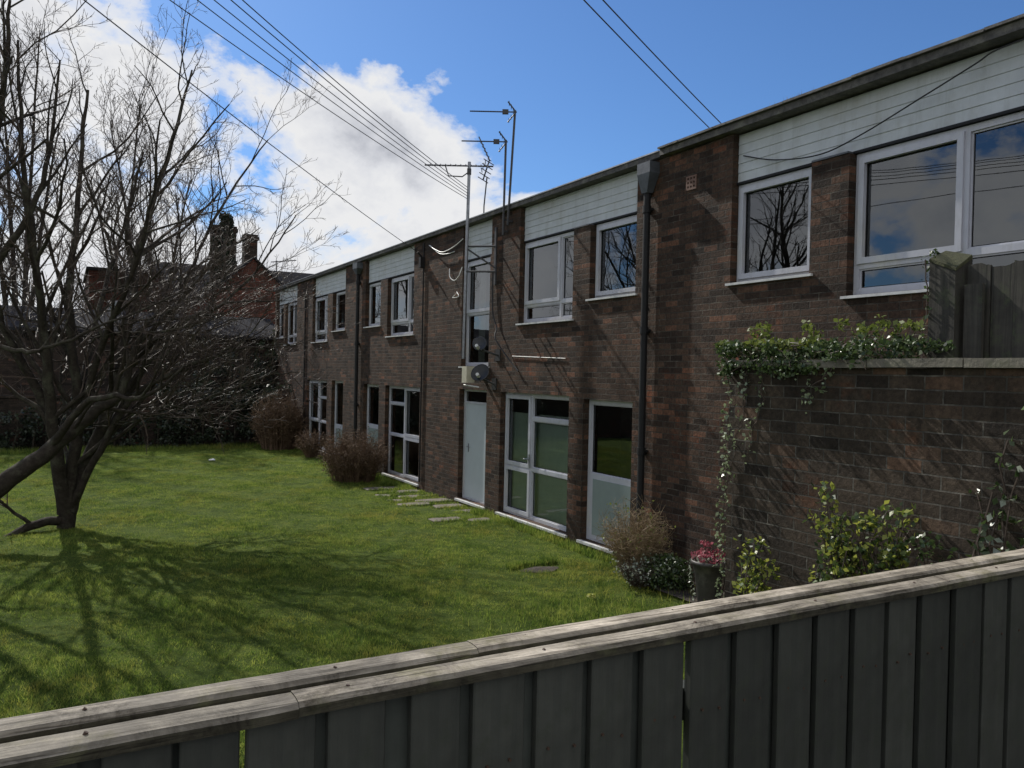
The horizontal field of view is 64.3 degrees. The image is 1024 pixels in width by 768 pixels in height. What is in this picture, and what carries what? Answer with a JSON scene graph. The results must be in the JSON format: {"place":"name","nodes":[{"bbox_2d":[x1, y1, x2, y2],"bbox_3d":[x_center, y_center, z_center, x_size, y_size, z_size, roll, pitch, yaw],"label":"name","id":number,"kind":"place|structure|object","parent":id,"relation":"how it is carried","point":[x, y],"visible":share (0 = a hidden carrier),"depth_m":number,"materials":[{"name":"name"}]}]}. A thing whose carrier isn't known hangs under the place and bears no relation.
{"place":"outdoors","nodes":[
{"label":"outdoors","id":0,"kind":"place"},
{"bbox_2d":[20,444,257,450],"bbox_3d":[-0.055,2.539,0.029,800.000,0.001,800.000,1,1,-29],"label":"ground","id":1,"kind":"structure","parent":0,"point":[178,446],"depth_m":26.08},
{"bbox_2d":[0,0,98,306],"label":"bare tree","id":2,"kind":"object","parent":1,"relation":"on","point":[10,220],"visible":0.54,"depth_m":31.32,"materials":[{"name":"brown plant"}]},
{"bbox_2d":[0,396,156,451],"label":"hedge","id":3,"kind":"object","parent":1,"relation":"on","point":[130,440],"visible":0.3,"depth_m":23.48,"materials":[{"name":"green plant"}]},
{"bbox_2d":[12,66,240,313],"bbox_3d":[-15.505,-5.378,33.332,8.328,14.443,5.052,1,1,-2],"label":"bare tree","id":4,"kind":"object","parent":1,"relation":"on","point":[133,224],"visible":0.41,"depth_m":32.81,"materials":[{"name":"brown plant"}]},
{"bbox_2d":[0,305,274,396],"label":"outbuilding","id":5,"kind":"structure","parent":1,"relation":"on","point":[12,366],"depth_m":27.44,"materials":[{"name":"brick"}]},
{"bbox_2d":[0,395,285,449],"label":"boundary wall","id":6,"kind":"structure","parent":1,"relation":"on","point":[12,404],"depth_m":25.25,"materials":[{"name":"brick"}]},
{"bbox_2d":[83,224,312,323],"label":"red brick house","id":7,"kind":"structure","parent":1,"relation":"on","point":[92,272],"depth_m":36.06,"materials":[{"name":"brick"}]},
{"bbox_2d":[206,211,237,290],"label":"ivy","id":8,"kind":"object","parent":7,"relation":"attached to","point":[229,222],"visible":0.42,"depth_m":35.52,"materials":[{"name":"plant"}]},
{"bbox_2d":[151,371,293,448],"bbox_3d":[-9.129,0.825,25.953,4.392,2.466,1.350,1,1,-29],"label":"hedge","id":9,"kind":"object","parent":1,"relation":"on","point":[166,425],"visible":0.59,"depth_m":25.60,"materials":[{"name":"green plant"}]},
{"bbox_2d":[199,330,281,396],"bbox_3d":[-9.238,0.049,28.019,2.976,3.939,1.303,1,1,-29],"label":"hedge","id":10,"kind":"object","parent":1,"relation":"on","point":[254,368],"visible":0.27,"depth_m":28.00,"materials":[{"name":"green plant"}]},
{"bbox_2d":[274,13,1023,591],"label":"brick flats","id":11,"kind":"structure","parent":1,"relation":"on","point":[628,295],"depth_m":10.53,"materials":[{"name":"brick"}]},
{"bbox_2d":[84,0,416,251],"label":"overhead wire","id":12,"kind":"object","parent":11,"relation":"attached to","point":[227,111],"visible":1,"depth_m":9.36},
{"bbox_2d":[275,306,283,338],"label":"window","id":13,"kind":"structure","parent":11,"relation":"in","point":[280,333],"depth_m":28.76,"materials":[{"name":"white plastic"}]},
{"bbox_2d":[283,302,296,345],"bbox_3d":[-7.259,-1.992,27.002,0.205,1.409,1.669,1,1,-29],"label":"window","id":14,"kind":"structure","parent":11,"relation":"in","point":[289,313],"depth_m":27.15,"materials":[{"name":"white plastic"}]},
{"bbox_2d":[309,380,326,449],"bbox_3d":[-5.709,0.897,24.231,0.092,2.014,2.175,1,1,-29],"label":"glazed door","id":15,"kind":"structure","parent":11,"relation":"in","point":[319,382],"depth_m":24.23,"materials":[{"name":"white plastic"}]},
{"bbox_2d":[311,296,327,342],"bbox_3d":[-5.535,-1.890,23.989,0.313,1.349,1.685,1,1,-29],"label":"window","id":16,"kind":"structure","parent":11,"relation":"in","point":[326,297],"depth_m":24.17,"materials":[{"name":"white plastic"}]},
{"bbox_2d":[331,291,344,331],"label":"window","id":17,"kind":"structure","parent":11,"relation":"in","point":[341,293],"depth_m":22.80,"materials":[{"name":"white plastic"}]},
{"bbox_2d":[334,381,342,453],"bbox_3d":[-4.691,0.950,22.399,0.078,2.074,1.061,1,1,-29],"label":"half glazed door","id":18,"kind":"structure","parent":11,"relation":"in","point":[336,426],"depth_m":22.80,"materials":[{"name":"white plastic"}]},
{"bbox_2d":[363,282,380,327],"bbox_3d":[-3.329,-1.925,19.881,0.205,1.089,1.202,1,1,-29],"label":"window","id":19,"kind":"structure","parent":11,"relation":"in","point":[376,284],"depth_m":20.34,"materials":[{"name":"white plastic"}]},
{"bbox_2d":[367,384,378,445],"bbox_3d":[-3.345,1.027,19.959,0.078,2.034,1.126,1,1,-29],"label":"half glazed door","id":20,"kind":"structure","parent":11,"relation":"in","point":[372,427],"depth_m":20.26,"materials":[{"name":"white plastic"}]},
{"bbox_2d":[385,273,413,337],"bbox_3d":[-2.445,-1.747,18.276,0.205,1.369,1.711,1,1,-29],"label":"window","id":21,"kind":"structure","parent":11,"relation":"in","point":[409,320],"depth_m":18.25,"materials":[{"name":"white plastic"}]},
{"bbox_2d":[388,385,419,481],"bbox_3d":[-2.358,1.070,18.156,0.092,2.034,2.096,1,1,-29],"label":"glazed door","id":22,"kind":"structure","parent":11,"relation":"in","point":[407,437],"depth_m":18.15,"materials":[{"name":"white plastic"}]},
{"bbox_2d":[429,239,462,251],"bbox_3d":[-1.332,-2.724,16.079,0.058,0.259,1.656,1,1,-29],"label":"cable","id":23,"kind":"object","parent":11,"relation":"attached to","point":[448,249],"visible":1,"depth_m":15.87,"materials":[{"name":"white plastic"}]},
{"bbox_2d":[449,267,462,280],"bbox_3d":[-1.098,-2.113,15.639,0.058,0.272,0.586,1,1,-29],"label":"cable","id":24,"kind":"object","parent":11,"relation":"attached to","point":[457,277],"visible":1,"depth_m":15.57,"materials":[{"name":"white plastic"}]},
{"bbox_2d":[425,160,497,358],"bbox_3d":[-0.916,-2.170,14.265,1.311,3.452,0.260,1,1,0],"label":"electricity service mast","id":25,"kind":"object","parent":11,"relation":"attached to","point":[466,270],"visible":0.94,"depth_m":14.25,"materials":[{"name":"metal"}]},
{"bbox_2d":[170,0,466,198],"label":"overhead wire","id":26,"kind":"object","parent":25,"relation":"attached to","point":[301,91],"visible":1,"depth_m":9.26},
{"bbox_2d":[197,0,466,195],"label":"overhead wire","id":27,"kind":"object","parent":25,"relation":"attached to","point":[316,90],"visible":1,"depth_m":9.32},
{"bbox_2d":[214,0,466,192],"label":"overhead wire","id":28,"kind":"object","parent":25,"relation":"attached to","point":[324,87],"visible":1,"depth_m":9.38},
{"bbox_2d":[231,0,466,189],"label":"overhead wire","id":29,"kind":"object","parent":25,"relation":"attached to","point":[334,86],"visible":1,"depth_m":9.39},
{"bbox_2d":[242,0,466,186],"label":"overhead wire","id":30,"kind":"object","parent":25,"relation":"attached to","point":[341,85],"visible":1,"depth_m":9.44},
{"bbox_2d":[462,366,478,387],"bbox_3d":[-0.718,-0.125,14.361,0.378,0.372,0.547,1,1,7],"label":"air conditioning unit","id":31,"kind":"object","parent":11,"relation":"attached to","point":[466,374],"visible":0.71,"depth_m":14.36,"materials":[{"name":"beige plastic"}]},
{"bbox_2d":[458,257,490,367],"bbox_3d":[-0.566,-1.293,14.970,0.313,1.999,1.229,1,1,-29],"label":"window","id":32,"kind":"structure","parent":11,"relation":"in","point":[482,311],"depth_m":15.28,"materials":[{"name":"white plastic"}]},
{"bbox_2d":[462,389,486,503],"bbox_3d":[-0.641,1.138,15.028,0.106,2.064,1.117,1,1,-29],"label":"plain door","id":33,"kind":"structure","parent":11,"relation":"in","point":[474,440],"depth_m":15.13,"materials":[{"name":"white plastic"}]},
{"bbox_2d":[471,364,496,389],"bbox_3d":[-0.485,-0.125,14.111,0.413,0.443,0.255,1,1,-29],"label":"satellite dish","id":34,"kind":"object","parent":11,"relation":"attached to","point":[480,372],"visible":1,"depth_m":14.12,"materials":[{"name":"metal"}]},
{"bbox_2d":[462,131,507,234],"bbox_3d":[-0.456,-3.403,13.780,0.823,1.747,0.240,1,1,0],"label":"tv aerial","id":35,"kind":"object","parent":11,"relation":"attached to","point":[495,141],"visible":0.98,"depth_m":13.77,"materials":[{"name":"metal"}]},
{"bbox_2d":[478,137,493,212],"bbox_3d":[-0.540,-3.951,15.782,0.188,1.803,0.546,1,1,-29],"label":"tv aerial","id":36,"kind":"object","parent":11,"relation":"attached to","point":[484,174],"visible":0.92,"depth_m":15.73,"materials":[{"name":"metal"}]},
{"bbox_2d":[472,336,500,360],"bbox_3d":[-0.454,-0.608,13.996,0.482,0.414,0.226,1,1,-29],"label":"satellite dish","id":37,"kind":"object","parent":11,"relation":"attached to","point":[479,343],"visible":1,"depth_m":13.99,"materials":[{"name":"metal"}]},
{"bbox_2d":[470,101,516,224],"bbox_3d":[-0.316,-3.681,13.489,0.777,2.019,0.320,1,1,-12],"label":"tv aerial","id":38,"kind":"object","parent":11,"relation":"attached to","point":[507,111],"visible":1,"depth_m":13.54,"materials":[{"name":"metal"}]},
{"bbox_2d":[492,273,518,371],"bbox_3d":[-0.148,-1.093,13.832,0.103,1.760,1.018,1,1,-29],"label":"cable","id":39,"kind":"object","parent":11,"relation":"attached to","point":[496,326],"visible":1,"depth_m":14.08,"materials":[{"name":"black rubber"}]},
{"bbox_2d":[503,392,568,531],"bbox_3d":[0.415,1.188,13.130,0.204,2.054,2.152,1,1,-29],"label":"glazed door","id":40,"kind":"structure","parent":11,"relation":"in","point":[538,464],"depth_m":13.25,"materials":[{"name":"white plastic"}]},
{"bbox_2d":[516,356,565,358],"bbox_3d":[0.400,-0.425,12.919,0.009,0.059,1.650,1,1,-29],"label":"cable","id":41,"kind":"object","parent":11,"relation":"attached to","point":[538,357],"visible":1,"depth_m":12.81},
{"bbox_2d":[515,231,573,324],"bbox_3d":[0.573,-1.633,12.804,0.205,1.359,1.711,1,1,-29],"label":"window","id":42,"kind":"structure","parent":11,"relation":"in","point":[561,299],"depth_m":12.72,"materials":[{"name":"white plastic"}]},
{"bbox_2d":[586,399,632,544],"bbox_3d":[1.406,1.245,11.346,0.078,2.024,1.150,1,1,-29],"label":"half glazed door","id":43,"kind":"structure","parent":11,"relation":"in","point":[601,487],"depth_m":11.53,"materials":[{"name":"white plastic"}]},
{"bbox_2d":[585,215,636,300],"bbox_3d":[1.437,-1.726,11.242,0.205,1.099,1.165,1,1,-29],"label":"window","id":44,"kind":"structure","parent":11,"relation":"in","point":[623,292],"depth_m":11.51,"materials":[{"name":"white plastic"}]},
{"bbox_2d":[583,0,709,127],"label":"overhead wire","id":45,"kind":"object","parent":11,"relation":"attached to","point":[646,64],"visible":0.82,"depth_m":8.37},
{"bbox_2d":[602,0,720,123],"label":"overhead wire","id":46,"kind":"object","parent":11,"relation":"attached to","point":[658,58],"visible":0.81,"depth_m":8.16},
{"bbox_2d":[725,167,812,285],"bbox_3d":[2.808,-1.668,8.757,0.205,1.139,1.209,1,1,-29],"label":"window","id":47,"kind":"structure","parent":11,"relation":"in","point":[743,277],"depth_m":8.90,"materials":[{"name":"white plastic"}]},
{"bbox_2d":[743,38,1023,160],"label":"cable","id":48,"kind":"object","parent":11,"relation":"attached to","point":[896,112],"visible":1,"depth_m":7.36,"materials":[{"name":"black rubber"}]},
{"bbox_2d":[840,111,1023,298],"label":"window","id":49,"kind":"structure","parent":11,"relation":"in","point":[965,137],"depth_m":7.18,"materials":[{"name":"white plastic"}]},
{"bbox_2d":[724,358,1023,597],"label":"garden wall","id":50,"kind":"structure","parent":1,"relation":"on","point":[928,437],"depth_m":5.04,"materials":[{"name":"brick"}]},
{"bbox_2d":[712,314,932,597],"bbox_3d":[2.074,0.662,5.598,0.539,2.225,1.711,1,1,-29],"label":"ivy","id":51,"kind":"object","parent":50,"relation":"attached to","point":[809,348],"visible":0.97,"depth_m":5.55,"materials":[{"name":"green plant"}]},
{"bbox_2d":[927,251,1023,357],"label":"old fence","id":52,"kind":"object","parent":50,"relation":"on","point":[976,310],"visible":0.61,"depth_m":4.85,"materials":[{"name":"grey wood"}]},
{"bbox_2d":[914,248,956,356],"bbox_3d":[2.567,-0.496,4.967,0.164,0.684,0.271,1,1,-29],"label":"ivy","id":53,"kind":"object","parent":52,"relation":"attached to","point":[934,345],"visible":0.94,"depth_m":4.99,"materials":[{"name":"green plant"}]},
{"bbox_2d":[966,407,1023,556],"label":"ivy","id":54,"kind":"object","parent":50,"relation":"attached to","point":[989,539],"visible":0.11,"depth_m":4.31,"materials":[{"name":"green plant"}]},
{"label":"kerb wall","id":55,"kind":"structure","parent":1,"relation":"on","visible":0},
{"bbox_2d":[0,549,1023,767],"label":"front fence","id":56,"kind":"object","parent":55,"relation":"on","point":[922,666],"visible":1,"depth_m":1.79,"materials":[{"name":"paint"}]},
{"bbox_2d":[0,442,708,767],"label":"lawn","id":57,"kind":"structure","parent":0,"point":[180,658],"depth_m":9.44,"materials":[{"name":"plant"}]},
{"bbox_2d":[0,0,235,498],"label":"bare tree","id":58,"kind":"object","parent":57,"relation":"on","point":[73,426],"visible":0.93,"depth_m":11.11,"materials":[{"name":"brown plant"}]},
{"bbox_2d":[0,0,360,535],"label":"bare tree","id":59,"kind":"object","parent":57,"relation":"on","point":[71,477],"visible":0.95,"depth_m":12.30,"materials":[{"name":"brown plant"}]},
{"bbox_2d":[244,386,309,449],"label":"shrub","id":60,"kind":"object","parent":57,"relation":"on","point":[279,435],"visible":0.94,"depth_m":24.89,"materials":[{"name":"brown plant"}]},
{"bbox_2d":[294,425,327,457],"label":"shrub","id":61,"kind":"object","parent":57,"relation":"on","point":[308,447],"visible":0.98,"depth_m":22.93,"materials":[{"name":"brown plant"}]},
{"bbox_2d":[315,422,392,482],"bbox_3d":[-3.547,1.533,18.347,1.736,1.379,2.025,1,1,-29],"label":"shrub","id":62,"kind":"object","parent":57,"relation":"on","point":[358,462],"visible":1,"depth_m":18.02,"materials":[{"name":"brown plant"}]},
{"bbox_2d":[363,486,396,490],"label":"paving slab","id":63,"kind":"structure","parent":57,"relation":"on","point":[368,488],"depth_m":17.23,"materials":[{"name":"grey concrete"}]},
{"bbox_2d":[397,502,429,505],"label":"paving slab","id":64,"kind":"structure","parent":57,"relation":"on","point":[413,503],"depth_m":15.09,"materials":[{"name":"grey concrete"}]},
{"bbox_2d":[415,498,450,502],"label":"paving slab","id":65,"kind":"structure","parent":57,"relation":"on","point":[438,500],"depth_m":15.62,"materials":[{"name":"grey concrete"}]},
{"bbox_2d":[429,517,459,522],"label":"paving slab","id":66,"kind":"structure","parent":57,"relation":"on","point":[437,518],"depth_m":13.55,"materials":[{"name":"grey concrete"}]},
{"bbox_2d":[432,503,465,508],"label":"paving slab","id":67,"kind":"structure","parent":57,"relation":"on","point":[441,505],"depth_m":15.05,"materials":[{"name":"grey concrete"}]},
{"bbox_2d":[467,517,492,521],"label":"paving slab","id":68,"kind":"structure","parent":57,"relation":"on","point":[482,518],"depth_m":13.70,"materials":[{"name":"grey concrete"}]},
{"bbox_2d":[522,566,558,572],"bbox_3d":[0.348,2.336,10.326,0.524,0.026,0.341,1,1,-5],"label":"slab","id":69,"kind":"object","parent":57,"relation":"on","point":[542,568],"visible":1,"depth_m":10.30,"materials":[{"name":"grey concrete"}]},
{"bbox_2d":[586,593,595,598],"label":"leaf","id":70,"kind":"object","parent":57,"relation":"on","point":[589,595],"visible":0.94,"depth_m":8.91,"materials":[{"name":"yellow plant"}]},
{"bbox_2d":[646,579,724,602],"bbox_3d":[2.245,2.363,8.862,0.600,0.030,3.450,1,1,-29],"label":"flower bed","id":71,"kind":"object","parent":57,"relation":"on","point":[687,595],"visible":0.14,"depth_m":9.25,"materials":[{"name":"soil"}]},
{"bbox_2d":[595,493,676,579],"bbox_3d":[1.496,1.834,9.918,1.061,1.054,1.166,1,1,-29],"label":"shrub","id":72,"kind":"object","parent":71,"relation":"on","point":[638,544],"visible":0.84,"depth_m":9.81,"materials":[{"name":"brown plant"}]},
{"bbox_2d":[609,554,663,588],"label":"shrub","id":73,"kind":"object","parent":71,"relation":"on","point":[636,580],"visible":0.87,"depth_m":9.51,"materials":[{"name":"green plant"}]},
{"bbox_2d":[640,552,694,591],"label":"shrub","id":74,"kind":"object","parent":71,"relation":"on","point":[676,563],"visible":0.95,"depth_m":9.40,"materials":[{"name":"green plant"}]},
{"bbox_2d":[687,540,724,601],"bbox_3d":[2.159,2.046,8.889,0.447,0.678,0.497,1,1,-29],"label":"flower pot","id":75,"kind":"object","parent":71,"relation":"on","point":[707,574],"visible":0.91,"depth_m":8.76,"materials":[{"name":"grey ceramic"}]},
{"bbox_2d":[732,534,780,595],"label":"shrub","id":76,"kind":"object","parent":57,"relation":"on","point":[752,587],"visible":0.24,"depth_m":5.68,"materials":[{"name":"green plant"}]},
{"bbox_2d":[802,481,877,582],"bbox_3d":[2.037,1.537,5.071,0.376,1.844,0.536,1,1,-29],"label":"shrub","id":77,"kind":"object","parent":57,"relation":"on","point":[845,568],"visible":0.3,"depth_m":5.07,"materials":[{"name":"green plant"}]},
{"bbox_2d":[841,500,919,575],"bbox_3d":[2.207,1.577,4.849,0.374,1.779,0.418,1,1,-29],"label":"shrub","id":78,"kind":"object","parent":57,"relation":"on","point":[894,557],"visible":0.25,"depth_m":4.79,"materials":[{"name":"green plant"}]},
{"bbox_2d":[910,531,957,566],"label":"shrub","id":79,"kind":"object","parent":57,"relation":"on","point":[921,554],"visible":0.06,"depth_m":4.55,"materials":[{"name":"green plant"}]},
{"bbox_2d":[0,0,1023,308],"label":"sky","id":80,"kind":"structure","parent":0,"point":[585,104],"materials":[{"name":"blue"}]}
]}

